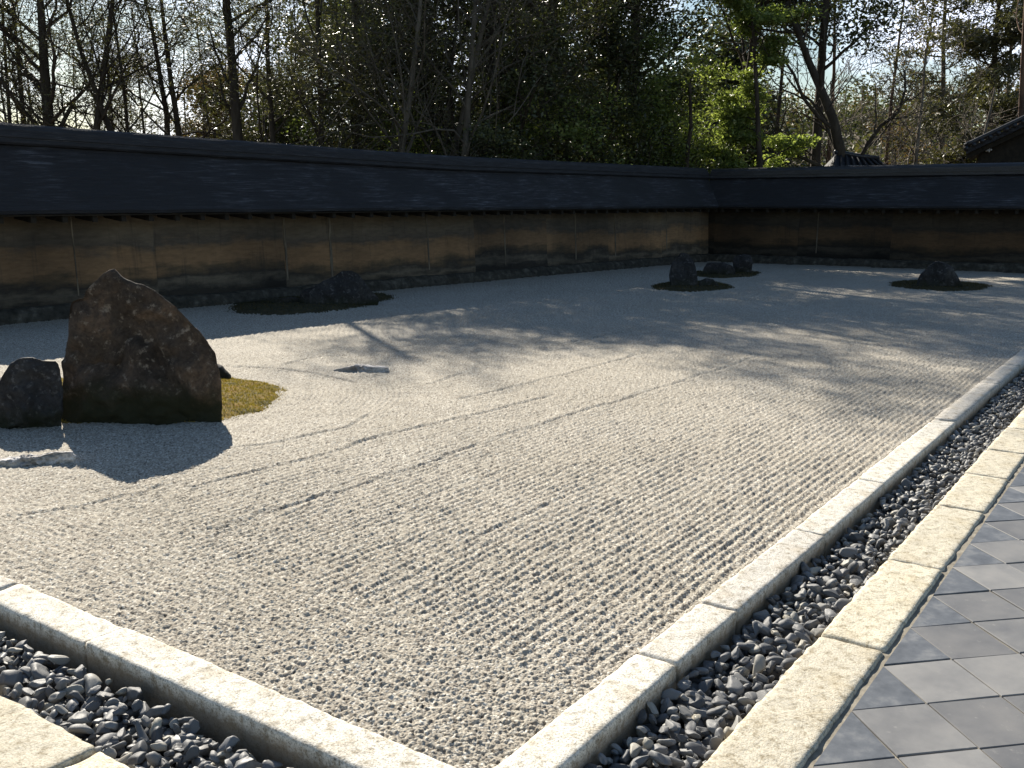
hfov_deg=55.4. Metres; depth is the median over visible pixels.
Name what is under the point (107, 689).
pebble
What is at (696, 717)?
pebble
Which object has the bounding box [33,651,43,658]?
pebble
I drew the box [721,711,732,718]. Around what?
pebble
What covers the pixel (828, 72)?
sky
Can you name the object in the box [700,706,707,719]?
pebble
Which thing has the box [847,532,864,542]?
pebble
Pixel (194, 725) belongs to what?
pebble
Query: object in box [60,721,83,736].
pebble
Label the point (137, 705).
pebble
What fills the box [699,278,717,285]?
rock
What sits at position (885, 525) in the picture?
pebble
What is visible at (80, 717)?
pebble
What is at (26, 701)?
pebble
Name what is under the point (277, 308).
moss patch
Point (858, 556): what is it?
pebble
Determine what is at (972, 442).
pebble bed
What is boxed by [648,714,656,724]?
pebble
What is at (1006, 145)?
temple building
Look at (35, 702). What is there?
pebble
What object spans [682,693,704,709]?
pebble
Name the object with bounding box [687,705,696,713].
pebble
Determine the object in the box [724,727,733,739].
pebble
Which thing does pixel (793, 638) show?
pebble
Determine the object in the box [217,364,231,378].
rock
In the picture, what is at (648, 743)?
pebble
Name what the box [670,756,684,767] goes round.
pebble
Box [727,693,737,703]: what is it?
pebble
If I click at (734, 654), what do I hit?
pebble
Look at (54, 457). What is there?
white flat rock
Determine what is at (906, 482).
pebble
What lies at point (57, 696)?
pebble
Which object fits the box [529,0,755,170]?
evergreen tree
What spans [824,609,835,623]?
pebble
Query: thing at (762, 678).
pebble
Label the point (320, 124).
bare tree
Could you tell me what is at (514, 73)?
evergreen tree
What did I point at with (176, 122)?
bare tree
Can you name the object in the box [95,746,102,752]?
pebble
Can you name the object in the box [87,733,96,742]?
pebble
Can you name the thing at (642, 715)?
pebble
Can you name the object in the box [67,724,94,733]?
pebble
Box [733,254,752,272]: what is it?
square rock
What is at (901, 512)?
pebble
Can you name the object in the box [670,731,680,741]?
pebble
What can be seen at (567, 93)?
evergreen tree
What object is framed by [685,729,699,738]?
pebble
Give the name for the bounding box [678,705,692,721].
pebble
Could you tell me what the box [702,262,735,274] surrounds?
reclining rock
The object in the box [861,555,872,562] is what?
pebble
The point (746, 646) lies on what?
pebble
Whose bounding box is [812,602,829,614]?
pebble
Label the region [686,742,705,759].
pebble
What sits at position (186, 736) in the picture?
pebble
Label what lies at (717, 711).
pebble
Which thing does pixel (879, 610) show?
edging stone
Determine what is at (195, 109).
sapling
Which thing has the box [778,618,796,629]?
pebble
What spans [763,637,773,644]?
pebble
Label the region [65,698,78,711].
pebble
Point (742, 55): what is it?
overhanging tree
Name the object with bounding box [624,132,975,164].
hill
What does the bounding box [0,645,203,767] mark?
drain floor
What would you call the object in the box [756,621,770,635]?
pebble
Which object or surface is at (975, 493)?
edging stone
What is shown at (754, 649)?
pebble
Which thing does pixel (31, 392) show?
dark rock
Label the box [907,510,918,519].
pebble
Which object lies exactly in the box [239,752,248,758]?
pebble
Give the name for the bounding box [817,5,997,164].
pale bare tree
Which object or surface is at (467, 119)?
bare tree
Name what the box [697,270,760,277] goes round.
moss patch
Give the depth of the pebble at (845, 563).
5.07 m
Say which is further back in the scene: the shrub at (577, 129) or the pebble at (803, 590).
the shrub at (577, 129)
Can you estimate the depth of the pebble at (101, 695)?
3.73 m
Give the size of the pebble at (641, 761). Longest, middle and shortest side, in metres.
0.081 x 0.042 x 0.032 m
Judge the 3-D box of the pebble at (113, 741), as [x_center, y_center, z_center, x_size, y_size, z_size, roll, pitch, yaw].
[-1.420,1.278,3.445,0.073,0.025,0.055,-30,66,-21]
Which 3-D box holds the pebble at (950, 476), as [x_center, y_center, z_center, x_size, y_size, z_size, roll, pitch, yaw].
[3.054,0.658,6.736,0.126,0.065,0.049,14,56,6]
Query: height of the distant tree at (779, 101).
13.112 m
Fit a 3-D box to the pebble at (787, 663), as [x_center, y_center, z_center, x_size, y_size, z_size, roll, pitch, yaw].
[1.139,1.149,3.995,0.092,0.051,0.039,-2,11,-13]
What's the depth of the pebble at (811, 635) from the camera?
4.26 m
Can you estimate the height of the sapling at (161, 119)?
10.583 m
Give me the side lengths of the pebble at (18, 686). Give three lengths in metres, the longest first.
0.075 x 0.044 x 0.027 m
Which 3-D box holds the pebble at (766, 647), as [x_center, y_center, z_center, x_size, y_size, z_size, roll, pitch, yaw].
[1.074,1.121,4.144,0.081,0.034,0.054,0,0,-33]
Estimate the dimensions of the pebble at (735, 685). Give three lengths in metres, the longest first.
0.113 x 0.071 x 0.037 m
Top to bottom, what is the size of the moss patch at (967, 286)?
0.148 m
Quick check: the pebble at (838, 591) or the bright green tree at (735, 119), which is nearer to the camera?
the pebble at (838, 591)
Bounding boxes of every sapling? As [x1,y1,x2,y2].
[0,0,74,122]
[0,0,86,127]
[14,0,132,131]
[49,2,135,129]
[64,2,160,133]
[87,0,208,135]
[121,0,240,138]
[147,1,243,137]
[190,0,282,139]
[197,0,297,140]
[229,0,311,138]
[237,0,314,139]
[266,0,388,144]
[273,0,442,150]
[361,0,527,156]
[409,0,565,157]
[439,0,610,158]
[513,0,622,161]
[537,1,663,164]
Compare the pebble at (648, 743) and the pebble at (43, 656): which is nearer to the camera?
the pebble at (648, 743)
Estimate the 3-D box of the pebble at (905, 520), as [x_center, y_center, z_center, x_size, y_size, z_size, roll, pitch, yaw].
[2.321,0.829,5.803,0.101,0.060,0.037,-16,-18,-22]
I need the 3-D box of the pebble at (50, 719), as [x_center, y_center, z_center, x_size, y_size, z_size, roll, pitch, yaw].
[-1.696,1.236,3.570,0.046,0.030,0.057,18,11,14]
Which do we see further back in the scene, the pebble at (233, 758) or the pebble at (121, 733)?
the pebble at (121, 733)
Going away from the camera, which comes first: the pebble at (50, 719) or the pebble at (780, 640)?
the pebble at (50, 719)
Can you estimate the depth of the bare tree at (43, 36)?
25.70 m
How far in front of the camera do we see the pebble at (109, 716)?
3.59 m
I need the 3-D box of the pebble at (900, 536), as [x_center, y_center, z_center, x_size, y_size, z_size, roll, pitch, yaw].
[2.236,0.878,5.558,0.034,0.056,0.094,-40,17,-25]
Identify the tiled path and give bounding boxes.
[813,467,1023,767]
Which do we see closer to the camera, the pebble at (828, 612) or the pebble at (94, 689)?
the pebble at (94, 689)
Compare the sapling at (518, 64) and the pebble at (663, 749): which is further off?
the sapling at (518, 64)
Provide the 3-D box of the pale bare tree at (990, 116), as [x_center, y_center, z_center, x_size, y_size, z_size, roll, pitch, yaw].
[16.599,-8.049,33.793,5.652,7.714,6.244,2,11,11]
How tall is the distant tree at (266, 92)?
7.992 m
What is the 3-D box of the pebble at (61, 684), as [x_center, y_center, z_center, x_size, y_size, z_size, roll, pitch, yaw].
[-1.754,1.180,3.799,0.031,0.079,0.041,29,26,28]
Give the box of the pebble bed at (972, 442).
[0,370,1023,767]
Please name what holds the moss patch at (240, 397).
on the gravel base
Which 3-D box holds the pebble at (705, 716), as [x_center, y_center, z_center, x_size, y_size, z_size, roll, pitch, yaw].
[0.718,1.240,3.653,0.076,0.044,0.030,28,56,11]
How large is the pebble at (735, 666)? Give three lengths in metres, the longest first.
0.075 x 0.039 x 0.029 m
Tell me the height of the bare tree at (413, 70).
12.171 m
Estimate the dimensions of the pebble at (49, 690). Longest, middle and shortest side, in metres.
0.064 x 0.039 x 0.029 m
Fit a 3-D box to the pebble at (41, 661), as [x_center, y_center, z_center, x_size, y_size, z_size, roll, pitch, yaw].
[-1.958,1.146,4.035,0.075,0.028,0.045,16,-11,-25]
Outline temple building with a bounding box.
[964,115,1023,162]
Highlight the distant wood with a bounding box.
[152,71,1019,166]
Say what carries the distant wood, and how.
on the ground
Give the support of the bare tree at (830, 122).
on the ground
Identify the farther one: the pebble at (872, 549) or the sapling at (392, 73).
the sapling at (392, 73)
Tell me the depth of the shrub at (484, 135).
25.98 m
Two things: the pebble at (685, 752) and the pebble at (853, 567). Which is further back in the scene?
the pebble at (853, 567)
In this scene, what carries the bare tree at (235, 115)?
on the ground
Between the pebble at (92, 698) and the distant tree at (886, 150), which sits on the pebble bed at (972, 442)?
the pebble at (92, 698)
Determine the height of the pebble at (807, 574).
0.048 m
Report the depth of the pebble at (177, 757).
3.33 m
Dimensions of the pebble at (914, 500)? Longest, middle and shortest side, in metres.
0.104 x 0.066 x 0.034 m
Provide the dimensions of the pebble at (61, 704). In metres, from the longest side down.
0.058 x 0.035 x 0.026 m
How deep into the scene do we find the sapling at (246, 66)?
33.24 m
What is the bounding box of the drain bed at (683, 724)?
[653,463,970,756]
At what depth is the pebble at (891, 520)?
5.78 m
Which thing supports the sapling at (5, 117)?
on the ground
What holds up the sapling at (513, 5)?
on the ground
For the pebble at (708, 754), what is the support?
on the pebble bed at (972, 442)
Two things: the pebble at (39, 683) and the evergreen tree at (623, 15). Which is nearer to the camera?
the pebble at (39, 683)
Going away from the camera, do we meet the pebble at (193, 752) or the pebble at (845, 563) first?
the pebble at (193, 752)
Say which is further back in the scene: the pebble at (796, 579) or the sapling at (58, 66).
the sapling at (58, 66)
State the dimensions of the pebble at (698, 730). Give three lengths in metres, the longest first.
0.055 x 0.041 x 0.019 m
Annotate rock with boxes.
[0,357,62,428]
[0,451,77,466]
[61,269,221,424]
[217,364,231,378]
[300,271,378,304]
[333,364,388,371]
[669,253,697,285]
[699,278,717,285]
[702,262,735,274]
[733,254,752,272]
[917,261,962,286]
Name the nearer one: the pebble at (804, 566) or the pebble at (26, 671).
the pebble at (26, 671)
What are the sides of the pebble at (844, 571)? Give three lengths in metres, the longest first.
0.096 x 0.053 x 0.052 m
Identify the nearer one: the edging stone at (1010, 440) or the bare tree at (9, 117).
the edging stone at (1010, 440)
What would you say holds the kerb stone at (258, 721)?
on the drain floor
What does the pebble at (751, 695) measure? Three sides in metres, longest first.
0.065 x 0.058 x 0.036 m
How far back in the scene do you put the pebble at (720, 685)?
3.82 m
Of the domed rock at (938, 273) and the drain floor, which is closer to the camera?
the drain floor
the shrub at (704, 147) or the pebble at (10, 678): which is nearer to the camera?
the pebble at (10, 678)
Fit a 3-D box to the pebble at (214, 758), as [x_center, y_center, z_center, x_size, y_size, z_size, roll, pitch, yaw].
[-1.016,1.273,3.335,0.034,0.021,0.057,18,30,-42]
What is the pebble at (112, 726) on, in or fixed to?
on the pebble bed at (972, 442)
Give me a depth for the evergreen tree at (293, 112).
28.98 m
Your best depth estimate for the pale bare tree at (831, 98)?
35.82 m
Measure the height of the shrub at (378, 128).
5.849 m
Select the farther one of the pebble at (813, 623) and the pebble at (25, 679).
the pebble at (813, 623)
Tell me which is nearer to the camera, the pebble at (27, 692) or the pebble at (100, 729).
the pebble at (100, 729)
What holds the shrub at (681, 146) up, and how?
on the ground
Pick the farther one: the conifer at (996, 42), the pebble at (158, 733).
the conifer at (996, 42)
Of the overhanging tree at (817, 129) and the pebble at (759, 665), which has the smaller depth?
the pebble at (759, 665)
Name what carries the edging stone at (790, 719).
on the drain bed at (683, 724)
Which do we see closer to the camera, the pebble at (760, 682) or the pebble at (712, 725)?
the pebble at (712, 725)
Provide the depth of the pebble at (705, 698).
3.74 m
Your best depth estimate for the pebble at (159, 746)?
3.38 m
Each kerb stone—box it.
[0,576,17,590]
[0,584,122,676]
[86,628,455,767]
[494,654,675,767]
[638,604,736,689]
[701,529,824,634]
[795,480,884,562]
[858,420,954,502]
[934,382,998,431]
[981,365,1019,392]
[1003,352,1023,373]
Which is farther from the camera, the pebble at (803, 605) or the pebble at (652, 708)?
the pebble at (803, 605)
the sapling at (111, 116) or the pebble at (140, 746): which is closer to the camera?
the pebble at (140, 746)
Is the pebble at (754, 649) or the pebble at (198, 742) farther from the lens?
the pebble at (754, 649)
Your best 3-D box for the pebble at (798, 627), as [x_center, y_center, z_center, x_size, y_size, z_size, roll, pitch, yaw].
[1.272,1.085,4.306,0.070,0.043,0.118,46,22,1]
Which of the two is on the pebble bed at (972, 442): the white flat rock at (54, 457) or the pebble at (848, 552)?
the pebble at (848, 552)
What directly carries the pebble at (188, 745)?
on the pebble bed at (972, 442)
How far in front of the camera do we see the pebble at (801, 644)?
4.17 m
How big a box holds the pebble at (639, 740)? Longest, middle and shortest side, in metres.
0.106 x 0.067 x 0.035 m
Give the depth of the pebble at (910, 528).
5.64 m
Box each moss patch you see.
[18,376,286,428]
[228,292,398,315]
[651,280,734,291]
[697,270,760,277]
[889,279,993,291]
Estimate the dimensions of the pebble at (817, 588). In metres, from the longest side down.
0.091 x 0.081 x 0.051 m
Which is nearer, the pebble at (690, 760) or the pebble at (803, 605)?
the pebble at (690, 760)
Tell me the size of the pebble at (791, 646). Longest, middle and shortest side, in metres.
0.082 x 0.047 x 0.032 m
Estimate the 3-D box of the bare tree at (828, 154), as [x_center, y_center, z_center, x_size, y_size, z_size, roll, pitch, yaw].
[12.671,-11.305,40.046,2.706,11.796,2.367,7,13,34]
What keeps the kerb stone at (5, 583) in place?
on the drain floor
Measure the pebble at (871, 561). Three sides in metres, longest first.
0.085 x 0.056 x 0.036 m
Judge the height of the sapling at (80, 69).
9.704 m
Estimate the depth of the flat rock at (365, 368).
10.63 m
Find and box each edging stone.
[0,696,95,767]
[65,752,128,767]
[700,637,882,767]
[821,560,941,651]
[888,505,983,571]
[938,473,1007,513]
[965,450,1023,479]
[987,428,1023,453]
[1007,409,1023,429]
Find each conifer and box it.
[879,0,997,150]
[901,0,1023,163]
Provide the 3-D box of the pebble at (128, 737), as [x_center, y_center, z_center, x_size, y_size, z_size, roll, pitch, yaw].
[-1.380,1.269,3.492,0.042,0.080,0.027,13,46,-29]
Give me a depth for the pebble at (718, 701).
3.69 m
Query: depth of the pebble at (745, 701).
3.68 m
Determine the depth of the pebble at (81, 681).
3.83 m
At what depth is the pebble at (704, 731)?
3.51 m
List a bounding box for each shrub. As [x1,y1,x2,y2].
[210,114,302,144]
[281,76,556,160]
[298,89,394,150]
[410,89,556,160]
[439,78,641,164]
[462,73,674,165]
[606,86,767,167]
[621,84,765,180]
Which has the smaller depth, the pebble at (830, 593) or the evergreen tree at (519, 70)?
the pebble at (830, 593)
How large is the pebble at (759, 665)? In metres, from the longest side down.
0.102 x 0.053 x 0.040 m
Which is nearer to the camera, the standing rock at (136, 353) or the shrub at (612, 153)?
the standing rock at (136, 353)
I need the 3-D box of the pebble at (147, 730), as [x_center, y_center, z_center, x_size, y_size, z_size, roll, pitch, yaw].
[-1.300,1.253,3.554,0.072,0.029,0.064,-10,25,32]
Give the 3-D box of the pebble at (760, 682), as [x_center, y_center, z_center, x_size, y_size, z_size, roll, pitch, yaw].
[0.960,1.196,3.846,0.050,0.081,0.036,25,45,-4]
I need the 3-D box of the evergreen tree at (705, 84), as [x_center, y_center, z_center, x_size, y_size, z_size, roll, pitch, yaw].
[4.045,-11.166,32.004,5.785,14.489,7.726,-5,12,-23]
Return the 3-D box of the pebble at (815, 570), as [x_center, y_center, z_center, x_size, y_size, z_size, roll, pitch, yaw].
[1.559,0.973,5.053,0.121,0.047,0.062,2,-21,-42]
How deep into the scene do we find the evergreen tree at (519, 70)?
39.47 m
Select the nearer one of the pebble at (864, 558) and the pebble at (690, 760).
the pebble at (690, 760)
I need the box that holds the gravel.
[0,261,1023,767]
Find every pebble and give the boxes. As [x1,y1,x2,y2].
[0,670,22,688]
[0,682,6,694]
[12,682,22,697]
[15,640,27,653]
[18,696,32,708]
[19,666,31,677]
[21,651,29,662]
[22,674,28,682]
[22,688,33,696]
[23,644,33,653]
[26,657,34,666]
[29,679,45,687]
[30,663,49,679]
[31,698,37,708]
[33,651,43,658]
[33,658,47,664]
[34,654,50,660]
[44,716,55,723]
[45,684,55,697]
[46,654,70,664]
[48,691,66,701]
[51,703,65,712]
[55,677,70,684]
[55,679,67,690]
[55,705,68,714]
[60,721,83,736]
[63,684,84,698]
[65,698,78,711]
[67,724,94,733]
[68,710,91,723]
[69,676,78,682]
[70,678,84,687]
[70,690,84,701]
[74,665,86,678]
[79,696,101,711]
[84,673,101,697]
[84,701,100,711]
[87,685,100,694]
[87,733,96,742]
[94,732,116,746]
[95,721,111,734]
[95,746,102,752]
[97,691,113,699]
[97,706,103,716]
[102,686,111,701]
[102,705,119,713]
[102,746,116,758]
[103,709,118,721]
[104,698,120,706]
[105,721,118,731]
[106,737,119,745]
[111,741,126,750]
[112,707,125,715]
[115,702,127,709]
[117,728,125,741]
[117,752,131,765]
[121,733,132,742]
[126,752,146,765]
[127,686,142,701]
[129,739,147,753]
[131,700,142,711]
[135,719,150,745]
[139,703,150,715]
[140,715,151,728]
[142,705,164,717]
[144,724,161,734]
[147,752,166,767]
[148,718,161,738]
[150,726,163,743]
[150,742,166,750]
[163,750,174,756]
[164,737,171,746]
[172,743,183,753]
[172,753,182,762]
[178,717,193,723]
[180,732,196,741]
[181,745,199,763]
[182,723,189,729]
[183,739,202,747]
[184,719,199,734]
[184,740,195,755]
[209,750,219,764]
[216,735,238,753]
[217,751,225,759]
[229,753,240,764]
[233,749,248,754]
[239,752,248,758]
[598,753,607,763]
[610,743,622,754]
[620,749,630,762]
[626,737,655,745]
[628,755,650,766]
[629,742,641,757]
[636,726,646,733]
[638,709,646,725]
[643,738,653,750]
[647,701,659,717]
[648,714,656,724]
[649,751,671,766]
[652,744,668,754]
[658,739,675,746]
[659,725,668,732]
[660,697,673,713]
[661,688,681,699]
[663,721,680,734]
[665,719,677,730]
[667,706,677,716]
[670,714,679,721]
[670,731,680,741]
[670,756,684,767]
[674,733,688,742]
[677,679,691,690]
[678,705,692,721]
[679,748,693,757]
[680,694,687,700]
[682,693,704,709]
[684,691,699,695]
[684,720,695,737]
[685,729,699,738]
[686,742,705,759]
[686,755,695,766]
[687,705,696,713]
[690,667,708,674]
[691,713,701,722]
[693,740,707,750]
[696,709,712,720]
[696,726,710,735]
[696,727,701,738]
[697,680,712,692]
[700,695,712,701]
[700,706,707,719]
[703,660,717,664]
[704,702,715,709]
[704,750,715,760]
[706,719,719,733]
[707,705,725,716]
[709,735,722,749]
[711,651,720,658]
[711,696,730,708]
[714,727,723,740]
[715,678,725,692]
[715,690,726,698]
[716,716,727,727]
[717,652,729,662]
[718,662,727,669]
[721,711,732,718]
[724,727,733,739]
[725,674,743,696]
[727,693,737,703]
[727,705,741,717]
[730,646,738,659]
[732,664,738,670]
[732,715,741,728]
[733,672,750,683]
[736,666,748,676]
[737,643,754,650]
[737,657,750,665]
[738,697,755,705]
[745,655,765,671]
[745,691,757,702]
[748,644,758,653]
[749,680,763,692]
[752,620,760,636]
[752,655,765,675]
[753,609,768,618]
[755,672,768,684]
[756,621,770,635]
[757,642,772,651]
[757,689,768,699]
[759,617,772,634]
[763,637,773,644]
[763,683,775,689]
[765,656,783,665]
[766,661,774,675]
[767,596,776,605]
[771,630,781,637]
[774,638,787,643]
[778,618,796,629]
[781,658,797,669]
[782,591,793,602]
[782,629,794,635]
[782,650,792,657]
[783,615,794,621]
[785,633,798,643]
[785,641,796,651]
[789,575,803,588]
[790,583,797,593]
[790,611,798,622]
[790,648,802,657]
[792,623,804,640]
[793,593,805,600]
[795,631,811,643]
[797,588,806,603]
[797,601,808,610]
[797,639,805,649]
[800,562,811,572]
[801,571,813,578]
[804,619,820,628]
[804,629,816,640]
[807,584,822,595]
[807,589,818,597]
[809,567,822,574]
[811,628,825,637]
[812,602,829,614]
[822,576,839,587]
[823,588,839,598]
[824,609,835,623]
[825,578,837,588]
[832,569,844,579]
[832,587,844,595]
[833,598,850,613]
[839,547,858,557]
[841,559,854,567]
[841,569,849,575]
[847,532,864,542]
[848,561,858,574]
[849,579,861,586]
[850,543,864,550]
[851,575,862,582]
[853,553,866,560]
[853,562,863,575]
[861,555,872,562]
[867,547,877,552]
[868,534,879,538]
[868,559,877,568]
[877,538,886,546]
[880,517,895,526]
[882,518,889,530]
[888,503,902,510]
[890,526,899,534]
[895,508,906,520]
[896,534,904,540]
[900,478,911,491]
[900,518,908,526]
[906,498,919,503]
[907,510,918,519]
[907,525,915,531]
[918,513,927,521]
[922,479,933,485]
[932,500,940,508]
[945,474,961,479]
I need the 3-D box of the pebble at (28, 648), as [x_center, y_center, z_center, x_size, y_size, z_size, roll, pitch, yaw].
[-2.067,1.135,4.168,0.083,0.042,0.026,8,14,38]
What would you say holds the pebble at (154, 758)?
on the pebble bed at (972, 442)
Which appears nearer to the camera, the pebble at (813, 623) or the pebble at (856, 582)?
the pebble at (813, 623)
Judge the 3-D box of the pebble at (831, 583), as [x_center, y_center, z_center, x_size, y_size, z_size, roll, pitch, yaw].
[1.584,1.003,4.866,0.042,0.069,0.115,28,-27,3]
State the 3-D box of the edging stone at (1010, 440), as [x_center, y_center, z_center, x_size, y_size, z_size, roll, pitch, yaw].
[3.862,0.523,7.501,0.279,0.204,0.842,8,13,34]
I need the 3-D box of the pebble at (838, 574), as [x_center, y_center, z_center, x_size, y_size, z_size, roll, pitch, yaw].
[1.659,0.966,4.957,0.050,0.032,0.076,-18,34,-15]
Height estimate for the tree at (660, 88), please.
7.743 m
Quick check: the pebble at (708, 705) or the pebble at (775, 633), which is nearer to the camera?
the pebble at (708, 705)
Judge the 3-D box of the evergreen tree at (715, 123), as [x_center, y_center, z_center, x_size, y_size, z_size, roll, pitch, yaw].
[6.736,-9.421,40.504,6.431,7.932,7.315,7,13,34]
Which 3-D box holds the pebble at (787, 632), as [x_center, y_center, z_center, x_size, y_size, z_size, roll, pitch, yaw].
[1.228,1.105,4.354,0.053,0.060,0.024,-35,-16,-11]
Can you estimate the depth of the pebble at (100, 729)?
3.52 m
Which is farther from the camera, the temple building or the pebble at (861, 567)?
the temple building
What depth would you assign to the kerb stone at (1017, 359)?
11.12 m
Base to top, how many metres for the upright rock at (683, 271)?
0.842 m
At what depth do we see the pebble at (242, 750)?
3.35 m
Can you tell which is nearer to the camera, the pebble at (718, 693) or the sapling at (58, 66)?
the pebble at (718, 693)
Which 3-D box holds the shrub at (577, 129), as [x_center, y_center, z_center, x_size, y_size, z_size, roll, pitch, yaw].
[0.443,-6.225,29.148,6.291,5.641,5.909,-5,12,-23]
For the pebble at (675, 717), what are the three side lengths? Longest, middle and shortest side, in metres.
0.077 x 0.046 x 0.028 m
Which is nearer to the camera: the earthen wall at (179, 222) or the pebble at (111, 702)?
the pebble at (111, 702)
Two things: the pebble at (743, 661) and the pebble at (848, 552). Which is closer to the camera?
the pebble at (743, 661)
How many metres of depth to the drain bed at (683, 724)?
4.06 m
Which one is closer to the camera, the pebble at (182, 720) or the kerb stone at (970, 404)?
the pebble at (182, 720)
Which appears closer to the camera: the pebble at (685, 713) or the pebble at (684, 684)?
the pebble at (685, 713)
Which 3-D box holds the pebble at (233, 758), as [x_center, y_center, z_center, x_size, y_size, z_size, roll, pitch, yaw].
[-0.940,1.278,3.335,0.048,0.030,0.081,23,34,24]
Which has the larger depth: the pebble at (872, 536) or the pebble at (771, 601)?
the pebble at (872, 536)
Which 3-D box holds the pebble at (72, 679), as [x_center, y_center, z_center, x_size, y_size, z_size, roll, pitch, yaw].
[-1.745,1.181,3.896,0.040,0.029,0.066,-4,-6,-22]
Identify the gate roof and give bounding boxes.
[825,149,885,165]
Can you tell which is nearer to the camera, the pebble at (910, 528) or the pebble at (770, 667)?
the pebble at (770, 667)
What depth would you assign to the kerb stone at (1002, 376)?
10.30 m
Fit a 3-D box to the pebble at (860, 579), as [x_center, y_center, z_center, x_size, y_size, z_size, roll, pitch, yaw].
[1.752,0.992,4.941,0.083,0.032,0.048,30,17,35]
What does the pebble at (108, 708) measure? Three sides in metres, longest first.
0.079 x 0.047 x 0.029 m
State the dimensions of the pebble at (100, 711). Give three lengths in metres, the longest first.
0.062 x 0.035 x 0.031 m
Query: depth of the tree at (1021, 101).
31.53 m
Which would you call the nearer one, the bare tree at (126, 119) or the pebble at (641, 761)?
the pebble at (641, 761)
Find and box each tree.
[0,0,95,123]
[0,0,115,129]
[0,0,130,126]
[0,0,200,132]
[0,0,221,135]
[16,0,311,140]
[49,0,267,137]
[52,0,183,131]
[75,56,160,134]
[134,0,360,142]
[157,53,262,141]
[170,0,303,140]
[183,0,497,155]
[210,0,547,155]
[238,65,330,143]
[243,0,675,160]
[248,0,479,149]
[274,0,539,152]
[280,0,478,152]
[296,0,608,160]
[337,0,607,160]
[391,0,690,162]
[450,0,576,159]
[524,55,645,162]
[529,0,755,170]
[558,0,747,167]
[603,18,745,166]
[620,61,746,179]
[662,0,829,167]
[670,6,806,167]
[691,0,829,168]
[699,0,940,165]
[741,0,922,166]
[746,7,825,166]
[787,42,890,166]
[788,10,857,164]
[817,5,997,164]
[848,0,939,164]
[865,0,966,164]
[903,35,1018,164]
[966,1,1020,132]
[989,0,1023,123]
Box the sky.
[0,0,1020,136]
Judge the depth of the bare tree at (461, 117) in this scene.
25.91 m
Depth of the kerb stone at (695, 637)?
4.12 m
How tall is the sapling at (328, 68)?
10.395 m
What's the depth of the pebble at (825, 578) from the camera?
4.92 m
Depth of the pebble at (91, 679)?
3.84 m
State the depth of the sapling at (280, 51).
33.20 m
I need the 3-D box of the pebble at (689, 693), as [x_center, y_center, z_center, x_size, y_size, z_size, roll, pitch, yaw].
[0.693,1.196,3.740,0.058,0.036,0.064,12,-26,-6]
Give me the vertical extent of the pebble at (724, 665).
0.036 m
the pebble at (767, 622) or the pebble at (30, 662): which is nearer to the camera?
the pebble at (30, 662)
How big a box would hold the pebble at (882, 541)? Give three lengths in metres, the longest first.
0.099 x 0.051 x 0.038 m
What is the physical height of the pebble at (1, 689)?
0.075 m
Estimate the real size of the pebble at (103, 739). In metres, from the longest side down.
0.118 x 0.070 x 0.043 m
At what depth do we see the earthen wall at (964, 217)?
27.34 m
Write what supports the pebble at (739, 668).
on the pebble bed at (972, 442)
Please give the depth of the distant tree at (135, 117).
37.34 m
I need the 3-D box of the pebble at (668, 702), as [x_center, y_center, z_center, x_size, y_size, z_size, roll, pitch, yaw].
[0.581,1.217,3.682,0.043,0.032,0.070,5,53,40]
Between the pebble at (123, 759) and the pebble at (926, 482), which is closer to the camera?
the pebble at (123, 759)
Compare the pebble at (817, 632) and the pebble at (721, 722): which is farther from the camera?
the pebble at (817, 632)
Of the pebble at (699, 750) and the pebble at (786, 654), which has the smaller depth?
the pebble at (699, 750)
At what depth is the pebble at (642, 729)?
3.48 m
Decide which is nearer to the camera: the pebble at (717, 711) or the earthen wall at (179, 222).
the pebble at (717, 711)
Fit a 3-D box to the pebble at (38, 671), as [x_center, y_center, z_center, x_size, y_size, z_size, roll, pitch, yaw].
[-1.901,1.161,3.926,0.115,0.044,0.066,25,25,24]
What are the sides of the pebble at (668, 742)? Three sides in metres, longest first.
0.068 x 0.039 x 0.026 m
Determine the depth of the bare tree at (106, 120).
26.39 m
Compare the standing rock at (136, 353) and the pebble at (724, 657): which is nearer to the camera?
the pebble at (724, 657)
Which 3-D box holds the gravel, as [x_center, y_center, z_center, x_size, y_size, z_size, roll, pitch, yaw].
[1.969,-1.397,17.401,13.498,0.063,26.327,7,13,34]
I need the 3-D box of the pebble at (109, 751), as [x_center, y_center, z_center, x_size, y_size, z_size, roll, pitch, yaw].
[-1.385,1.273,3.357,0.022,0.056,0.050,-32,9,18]
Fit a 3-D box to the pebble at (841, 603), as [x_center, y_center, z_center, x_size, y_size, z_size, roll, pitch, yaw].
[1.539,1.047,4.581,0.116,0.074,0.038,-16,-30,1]
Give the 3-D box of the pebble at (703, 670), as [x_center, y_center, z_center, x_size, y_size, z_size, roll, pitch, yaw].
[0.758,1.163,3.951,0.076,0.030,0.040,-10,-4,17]
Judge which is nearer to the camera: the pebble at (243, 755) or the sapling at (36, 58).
the pebble at (243, 755)
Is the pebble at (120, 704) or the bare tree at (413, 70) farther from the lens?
the bare tree at (413, 70)
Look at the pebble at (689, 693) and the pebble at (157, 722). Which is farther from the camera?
the pebble at (689, 693)
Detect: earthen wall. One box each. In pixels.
[0,122,718,325]
[708,162,1023,273]
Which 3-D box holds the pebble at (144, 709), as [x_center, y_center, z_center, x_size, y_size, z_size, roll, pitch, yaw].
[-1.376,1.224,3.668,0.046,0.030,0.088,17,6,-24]
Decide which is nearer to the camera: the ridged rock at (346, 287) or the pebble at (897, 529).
the pebble at (897, 529)
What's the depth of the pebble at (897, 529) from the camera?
5.60 m
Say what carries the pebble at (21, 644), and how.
on the pebble bed at (972, 442)

